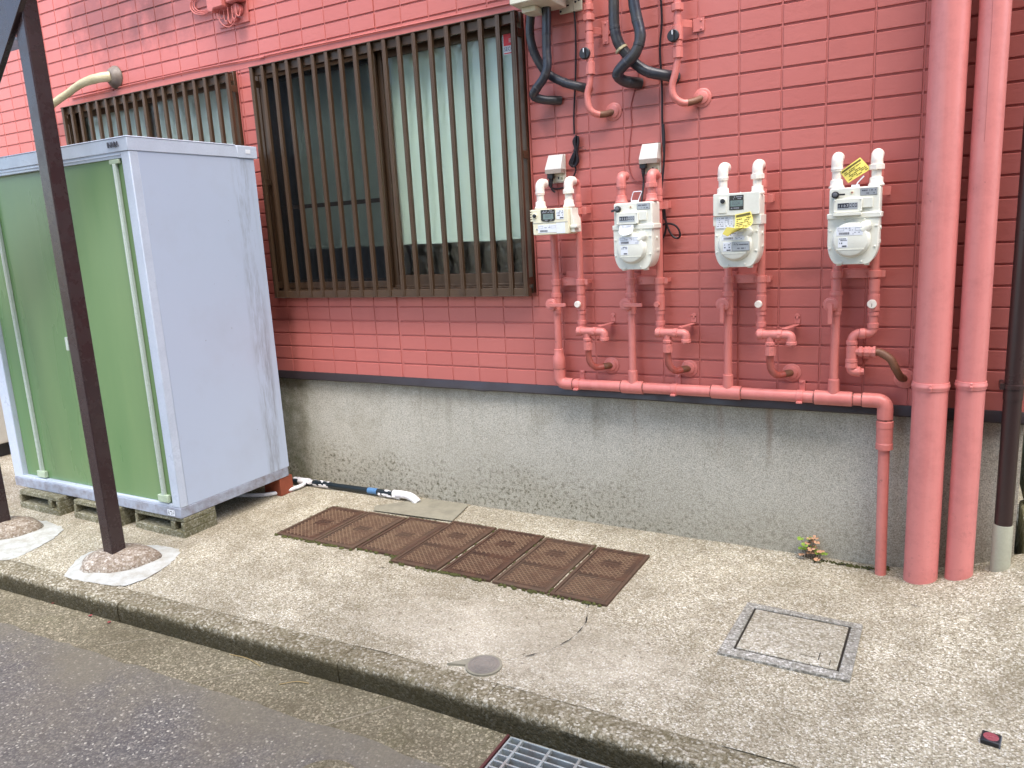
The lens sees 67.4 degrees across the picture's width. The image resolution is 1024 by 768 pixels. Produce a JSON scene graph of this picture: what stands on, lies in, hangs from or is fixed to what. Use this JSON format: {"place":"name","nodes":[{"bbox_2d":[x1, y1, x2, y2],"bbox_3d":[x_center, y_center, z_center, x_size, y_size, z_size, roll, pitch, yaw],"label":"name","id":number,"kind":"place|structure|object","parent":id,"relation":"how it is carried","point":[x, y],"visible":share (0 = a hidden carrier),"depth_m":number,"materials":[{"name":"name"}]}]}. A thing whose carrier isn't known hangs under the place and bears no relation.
{"place":"outdoors","nodes":[
{"label":"outdoors","id":0,"kind":"place"},
{"bbox_2d":[0,398,9,456],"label":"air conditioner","id":1,"kind":"object","parent":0,"point":[4,445],"visible":0.09,"depth_m":5.57,"materials":[{"name":"white plastic"}]},
{"bbox_2d":[0,623,444,767],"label":"road","id":2,"kind":"structure","parent":0,"point":[65,705],"depth_m":2.48,"materials":[{"name":"grey asphalt"}]},
{"bbox_2d":[0,589,611,767],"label":"gutter","id":3,"kind":"object","parent":2,"relation":"on","point":[422,734],"visible":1,"depth_m":2.66,"materials":[{"name":"concrete"}]},
{"bbox_2d":[230,654,260,666],"bbox_3d":[-0.984,1.019,2.841,0.174,0.006,0.013,4,13,33],"label":"twig","id":4,"kind":"object","parent":3,"relation":"on","point":[246,658],"visible":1,"depth_m":2.84,"materials":[{"name":"wood"}]},
{"bbox_2d":[479,734,609,767],"bbox_3d":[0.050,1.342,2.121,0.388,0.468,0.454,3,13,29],"label":"drain grate","id":5,"kind":"object","parent":3,"relation":"in","point":[510,752],"visible":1,"depth_m":2.23,"materials":[{"name":"grey metal"}]},
{"bbox_2d":[302,760,354,767],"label":"road cap","id":6,"kind":"object","parent":2,"relation":"on","point":[331,764],"visible":1,"depth_m":2.24,"materials":[{"name":"concrete"}]},
{"bbox_2d":[0,446,1023,767],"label":"pavement","id":7,"kind":"structure","parent":0,"point":[938,674],"depth_m":2.77,"materials":[{"name":"concrete"}]},
{"bbox_2d":[0,466,63,559],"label":"steel post","id":8,"kind":"object","parent":7,"relation":"on","point":[21,535],"visible":1,"depth_m":3.96,"materials":[{"name":"brown paint"}]},
{"bbox_2d":[0,0,26,82],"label":"steel stair","id":9,"kind":"object","parent":8,"relation":"attached to","point":[11,11],"visible":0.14,"depth_m":3.09,"materials":[{"name":"metal"}]},
{"bbox_2d":[19,487,77,515],"bbox_3d":[-2.627,0.658,4.423,0.390,0.112,0.200,3,13,29],"label":"concrete block","id":10,"kind":"object","parent":7,"relation":"on","point":[52,503],"depth_m":4.32,"materials":[{"name":"grey concrete"}]},
{"bbox_2d":[16,0,179,585],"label":"steel post","id":11,"kind":"object","parent":7,"relation":"on","point":[116,560],"visible":1,"depth_m":3.32,"materials":[{"name":"brown metal"}]},
{"bbox_2d":[74,498,135,525],"bbox_3d":[-2.183,0.679,4.194,0.390,0.112,0.200,3,13,29],"label":"concrete block","id":12,"kind":"object","parent":7,"relation":"on","point":[85,509],"depth_m":4.15,"materials":[{"name":"grey concrete"}]},
{"bbox_2d":[135,506,217,537],"bbox_3d":[-1.750,0.695,3.994,0.390,0.112,0.200,3,13,29],"label":"concrete block","id":13,"kind":"object","parent":7,"relation":"on","point":[193,524],"depth_m":3.91,"materials":[{"name":"grey concrete"}]},
{"bbox_2d":[0,135,288,518],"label":"storage shed","id":14,"kind":"structure","parent":13,"relation":"on","point":[169,243],"depth_m":3.91,"materials":[{"name":"metal"}]},
{"bbox_2d":[0,171,92,485],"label":"door","id":15,"kind":"structure","parent":14,"relation":"in","point":[32,321],"depth_m":4.16,"materials":[{"name":"green paint"}]},
{"bbox_2d":[64,158,172,502],"bbox_3d":[-2.025,-0.239,3.827,0.672,1.674,0.036,3,13,29],"label":"door","id":16,"kind":"structure","parent":14,"relation":"in","point":[97,193],"depth_m":3.77,"materials":[{"name":"green paint"}]},
{"bbox_2d":[237,482,305,496],"bbox_3d":[-1.440,0.622,4.427,0.493,0.029,0.128,-6,12,-12],"label":"white hose","id":17,"kind":"object","parent":7,"relation":"on","point":[303,484],"visible":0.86,"depth_m":4.38,"materials":[{"name":"white plastic"}]},
{"bbox_2d":[265,474,292,495],"bbox_3d":[-1.349,0.579,4.441,0.130,0.103,0.097,3,13,29],"label":"red brick","id":18,"kind":"object","parent":7,"relation":"on","point":[282,486],"visible":0.66,"depth_m":4.40,"materials":[{"name":"red brick"}]},
{"bbox_2d":[274,506,367,542],"bbox_3d":[-0.970,0.723,3.925,0.262,0.040,0.444,3,13,29],"label":"meter box lid","id":19,"kind":"object","parent":7,"relation":"on","point":[310,529],"visible":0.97,"depth_m":3.90,"materials":[{"name":"metal"}]},
{"bbox_2d":[292,477,420,502],"bbox_3d":[-0.901,0.602,4.368,0.930,0.068,0.061,3,13,29],"label":"lagged pipe","id":20,"kind":"object","parent":7,"relation":"on","point":[409,496],"visible":0.98,"depth_m":4.33,"materials":[{"name":"white plastic"}]},
{"bbox_2d":[313,512,405,550],"bbox_3d":[-0.751,0.735,3.805,0.258,0.040,0.447,3,13,29],"label":"meter box lid","id":21,"kind":"object","parent":7,"relation":"on","point":[355,533],"visible":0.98,"depth_m":3.78,"materials":[{"name":"metal"}]},
{"bbox_2d":[0,560,798,767],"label":"kerb","id":22,"kind":"structure","parent":7,"relation":"on","point":[592,735],"depth_m":2.55,"materials":[{"name":"concrete"}]},
{"bbox_2d":[357,517,447,557],"bbox_3d":[-0.522,0.745,3.696,0.265,0.040,0.445,3,13,29],"label":"meter box lid","id":23,"kind":"object","parent":7,"relation":"on","point":[396,540],"visible":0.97,"depth_m":3.67,"materials":[{"name":"metal"}]},
{"bbox_2d":[389,521,496,571],"bbox_3d":[-0.314,0.758,3.570,0.268,0.040,0.539,3,13,29],"label":"meter box lid","id":24,"kind":"object","parent":7,"relation":"on","point":[439,549],"visible":0.96,"depth_m":3.53,"materials":[{"name":"metal"}]},
{"bbox_2d":[447,655,501,676],"bbox_3d":[-0.118,0.943,2.571,0.180,0.029,0.124,3,13,29],"label":"round cap","id":25,"kind":"object","parent":7,"relation":"on","point":[483,665],"visible":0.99,"depth_m":2.55,"materials":[{"name":"grey metal"}]},
{"bbox_2d":[437,528,544,581],"bbox_3d":[-0.086,0.771,3.443,0.265,0.040,0.531,3,13,29],"label":"meter box lid","id":26,"kind":"object","parent":7,"relation":"on","point":[493,555],"visible":0.96,"depth_m":3.41,"materials":[{"name":"metal"}]},
{"bbox_2d":[492,537,596,594],"bbox_3d":[0.141,0.786,3.306,0.267,0.040,0.529,3,13,29],"label":"meter box lid","id":27,"kind":"object","parent":7,"relation":"on","point":[545,565],"visible":0.97,"depth_m":3.27,"materials":[{"name":"metal"}]},
{"bbox_2d":[547,547,649,606],"bbox_3d":[0.364,0.800,3.177,0.261,0.040,0.517,3,13,29],"label":"meter box lid","id":28,"kind":"object","parent":7,"relation":"on","point":[600,576],"visible":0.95,"depth_m":3.14,"materials":[{"name":"metal"}]},
{"bbox_2d":[717,602,862,682],"bbox_3d":[0.953,0.880,2.614,0.408,0.042,0.385,3,13,29],"label":"access cover","id":29,"kind":"object","parent":7,"relation":"on","point":[806,643],"visible":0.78,"depth_m":2.58,"materials":[{"name":"grey concrete"}]},
{"bbox_2d":[797,535,827,560],"bbox_3d":[1.252,0.687,3.205,0.123,0.096,0.078,7,15,41],"label":"weed","id":30,"kind":"object","parent":7,"relation":"on","point":[811,549],"visible":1,"depth_m":3.21,"materials":[{"name":"green plant"}]},
{"bbox_2d":[812,558,889,570],"bbox_3d":[1.377,0.737,3.144,0.307,0.010,0.055,3,13,26],"label":"moss","id":31,"kind":"object","parent":7,"relation":"on","point":[861,567],"visible":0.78,"depth_m":3.13,"materials":[{"name":"green plant"}]},
{"bbox_2d":[980,730,1001,749],"bbox_3d":[1.286,0.953,2.061,0.046,0.015,0.049,5,14,36],"label":"red reflector","id":32,"kind":"object","parent":7,"relation":"on","point":[991,739],"visible":1,"depth_m":2.05,"materials":[{"name":"black plastic"}]},
{"bbox_2d":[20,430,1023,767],"bbox_3d":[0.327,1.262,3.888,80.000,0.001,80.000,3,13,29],"label":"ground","id":33,"kind":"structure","parent":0,"point":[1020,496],"depth_m":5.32,"materials":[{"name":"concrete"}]},
{"bbox_2d":[0,0,1023,566],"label":"pink house","id":34,"kind":"structure","parent":33,"relation":"on","point":[400,172],"depth_m":3.54,"materials":[{"name":"tile"}]},
{"bbox_2d":[53,66,122,107],"bbox_3d":[-2.746,-1.312,4.986,0.822,1.342,0.118,3,13,29],"label":"vent hose","id":35,"kind":"object","parent":34,"relation":"attached to","point":[112,76],"visible":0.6,"depth_m":4.72,"materials":[{"name":"beige plastic"}]},
{"bbox_2d":[61,71,243,145],"bbox_3d":[-2.183,-1.166,4.783,1.629,1.250,0.191,3,13,29],"label":"window","id":36,"kind":"structure","parent":34,"relation":"in","point":[207,108],"depth_m":4.54,"materials":[{"name":"brown metal"}]},
{"bbox_2d":[190,0,208,14],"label":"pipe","id":37,"kind":"object","parent":34,"relation":"attached to","point":[205,12],"visible":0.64,"depth_m":4.29,"materials":[{"name":"paint"}]},
{"bbox_2d":[206,0,249,28],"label":"terminal box","id":38,"kind":"object","parent":34,"relation":"attached to","point":[229,13],"visible":1,"depth_m":4.14,"materials":[{"name":"paint"}]},
{"bbox_2d":[71,3,509,98],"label":"wall trim","id":39,"kind":"structure","parent":34,"relation":"attached to","point":[263,56],"depth_m":3.95,"materials":[{"name":"paint"}]},
{"bbox_2d":[248,10,535,297],"bbox_3d":[-0.637,-1.072,3.917,1.670,1.240,0.191,3,13,29],"label":"window","id":40,"kind":"structure","parent":34,"relation":"in","point":[397,165],"depth_m":3.82,"materials":[{"name":"brown metal"}]},
{"bbox_2d":[529,6,561,104],"bbox_3d":[0.137,-1.451,3.303,0.128,0.477,0.140,3,13,29],"label":"insulated pipe","id":41,"kind":"object","parent":34,"relation":"attached to","point":[536,88],"visible":0.96,"depth_m":3.25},
{"bbox_2d":[510,0,582,16],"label":"water heater","id":42,"kind":"object","parent":34,"relation":"attached to","point":[532,8],"visible":0.93,"depth_m":3.20,"materials":[{"name":"beige metal"}]},
{"bbox_2d":[548,7,585,189],"bbox_3d":[0.224,-1.276,3.336,0.198,0.833,0.025,3,13,29],"label":"hanging cable","id":43,"kind":"object","parent":42,"relation":"hanging from","point":[574,160],"visible":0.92,"depth_m":3.35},
{"bbox_2d":[525,15,585,92],"bbox_3d":[0.195,-1.464,3.276,0.277,0.447,0.060,0,12,15],"label":"insulated pipe","id":44,"kind":"object","parent":34,"relation":"attached to","point":[555,78],"visible":0.73,"depth_m":3.29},
{"bbox_2d":[545,154,565,183],"bbox_3d":[0.195,-0.957,3.414,0.078,0.122,0.059,3,13,29],"label":"outdoor socket","id":45,"kind":"object","parent":34,"relation":"attached to","point":[556,165],"visible":0.85,"depth_m":3.40,"materials":[{"name":"plastic"}]},
{"bbox_2d":[547,173,555,192],"bbox_3d":[0.177,-0.896,3.432,0.030,0.085,0.024,3,13,29],"label":"power plug","id":46,"kind":"object","parent":45,"relation":"attached to","point":[550,177],"visible":1,"depth_m":3.42,"materials":[{"name":"black plastic"}]},
{"bbox_2d":[551,178,618,372],"bbox_3d":[0.308,-0.470,3.429,0.297,0.870,0.128,3,13,29],"label":"gas outlet pipe","id":47,"kind":"object","parent":34,"relation":"attached to","point":[609,364],"visible":0.97,"depth_m":3.42,"materials":[{"name":"pink metal"}]},
{"bbox_2d":[530,176,580,234],"bbox_3d":[0.189,-0.772,3.329,0.219,0.242,0.100,3,13,29],"label":"gas meter","id":48,"kind":"object","parent":47,"relation":"attached to","point":[565,219],"visible":1,"depth_m":3.30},
{"bbox_2d":[579,0,621,120],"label":"gas tail pipe","id":49,"kind":"object","parent":34,"relation":"attached to","point":[613,112],"visible":1,"depth_m":3.20,"materials":[{"name":"metal"}]},
{"bbox_2d":[612,0,645,88],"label":"insulated pipe","id":50,"kind":"object","parent":34,"relation":"attached to","point":[626,62],"visible":1,"depth_m":3.05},
{"bbox_2d":[628,73,642,182],"bbox_3d":[0.518,-1.083,3.230,0.066,0.463,0.003,3,13,29],"label":"control wire","id":51,"kind":"object","parent":34,"relation":"attached to","point":[630,135],"visible":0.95,"depth_m":3.25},
{"bbox_2d":[608,0,680,82],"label":"insulated pipe","id":52,"kind":"object","parent":34,"relation":"attached to","point":[623,50],"visible":0.84,"depth_m":3.10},
{"bbox_2d":[639,143,660,173],"bbox_3d":[0.576,-0.940,3.199,0.078,0.122,0.059,3,13,29],"label":"outdoor socket","id":53,"kind":"object","parent":34,"relation":"attached to","point":[650,155],"visible":0.83,"depth_m":3.19,"materials":[{"name":"plastic"}]},
{"bbox_2d":[639,163,646,201],"bbox_3d":[0.546,-0.832,3.216,0.026,0.184,0.055,3,13,29],"label":"power plug","id":54,"kind":"object","parent":53,"relation":"attached to","point":[642,167],"visible":0.94,"depth_m":3.21,"materials":[{"name":"black plastic"}]},
{"bbox_2d":[626,172,697,376],"bbox_3d":[0.622,-0.452,3.253,0.297,0.870,0.128,3,13,29],"label":"gas outlet pipe","id":55,"kind":"object","parent":34,"relation":"attached to","point":[688,368],"visible":0.93,"depth_m":3.25,"materials":[{"name":"pink metal"}]},
{"bbox_2d":[611,169,660,270],"bbox_3d":[0.509,-0.672,3.156,0.184,0.404,0.121,3,13,29],"label":"gas meter","id":56,"kind":"object","parent":55,"relation":"attached to","point":[638,247],"visible":1,"depth_m":3.13,"materials":[{"name":"metal"}]},
{"bbox_2d":[619,225,632,234],"bbox_3d":[0.461,-0.625,3.119,0.060,0.040,0.023,3,13,29],"label":"paper tag","id":57,"kind":"object","parent":56,"relation":"attached to","point":[625,229],"visible":1,"depth_m":3.12,"materials":[{"name":"white paper"}]},
{"bbox_2d":[659,0,680,238],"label":"hanging cable","id":58,"kind":"object","parent":34,"relation":"attached to","point":[666,223],"visible":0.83,"depth_m":3.16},
{"bbox_2d":[667,0,711,107],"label":"gas tail pipe","id":59,"kind":"object","parent":34,"relation":"attached to","point":[702,97],"visible":1,"depth_m":3.02,"materials":[{"name":"metal"}]},
{"bbox_2d":[545,234,893,575],"bbox_3d":[0.820,0.023,3.260,1.448,1.420,0.096,3,13,29],"label":"gas manifold","id":60,"kind":"object","parent":34,"relation":"attached to","point":[832,395],"visible":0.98,"depth_m":3.11,"materials":[{"name":"pink paint"}]},
{"bbox_2d":[723,165,800,381],"bbox_3d":[0.988,-0.431,3.048,0.302,0.870,0.128,3,13,29],"label":"gas outlet pipe","id":61,"kind":"object","parent":34,"relation":"attached to","point":[788,372],"visible":0.96,"depth_m":3.05,"materials":[{"name":"pink metal"}]},
{"bbox_2d":[713,159,765,267],"bbox_3d":[0.873,-0.651,2.951,0.184,0.404,0.122,3,13,29],"label":"gas meter","id":62,"kind":"object","parent":61,"relation":"attached to","point":[743,247],"visible":0.98,"depth_m":2.92,"materials":[{"name":"metal"}]},
{"bbox_2d":[723,211,752,235],"bbox_3d":[0.850,-0.602,2.889,0.106,0.088,0.042,3,13,29],"label":"paper tag","id":63,"kind":"object","parent":62,"relation":"hanging from","point":[743,220],"visible":1,"depth_m":2.89,"materials":[{"name":"yellow paper"}]},
{"bbox_2d":[831,157,912,387],"bbox_3d":[1.350,-0.410,2.859,0.302,0.876,0.104,3,13,29],"label":"gas outlet pipe","id":64,"kind":"object","parent":34,"relation":"attached to","point":[903,378],"visible":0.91,"depth_m":2.89,"materials":[{"name":"pink metal"}]},
{"bbox_2d":[827,148,884,265],"bbox_3d":[1.230,-0.631,2.752,0.184,0.404,0.121,3,13,29],"label":"gas meter","id":65,"kind":"object","parent":64,"relation":"attached to","point":[854,215],"visible":1,"depth_m":2.72,"materials":[{"name":"metal"}]},
{"bbox_2d":[840,158,868,182],"bbox_3d":[1.221,-0.760,2.730,0.101,0.086,0.012,2,12,22],"label":"paper tag","id":66,"kind":"object","parent":65,"relation":"on","point":[855,169],"visible":1,"depth_m":2.73,"materials":[{"name":"yellow paper"}]},
{"bbox_2d":[903,0,971,584],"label":"downpipe","id":67,"kind":"object","parent":34,"relation":"attached to","point":[946,92],"visible":0.98,"depth_m":2.70,"materials":[{"name":"paint"}]},
{"bbox_2d":[944,0,1012,580],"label":"downpipe","id":68,"kind":"object","parent":34,"relation":"attached to","point":[990,87],"visible":0.98,"depth_m":2.65,"materials":[{"name":"paint"}]},
{"bbox_2d":[990,119,1023,571],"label":"brown downpipe","id":69,"kind":"object","parent":34,"relation":"attached to","point":[1011,385],"visible":0.96,"depth_m":2.70,"materials":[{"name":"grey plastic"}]},
{"bbox_2d":[1014,504,1018,554],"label":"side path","id":70,"kind":"structure","parent":0,"point":[1015,551],"depth_m":3.42,"materials":[{"name":"concrete"}]},
{"bbox_2d":[1016,432,1023,553],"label":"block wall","id":71,"kind":"structure","parent":70,"relation":"on","point":[1020,539],"depth_m":3.13,"materials":[{"name":"concrete"}]}
]}

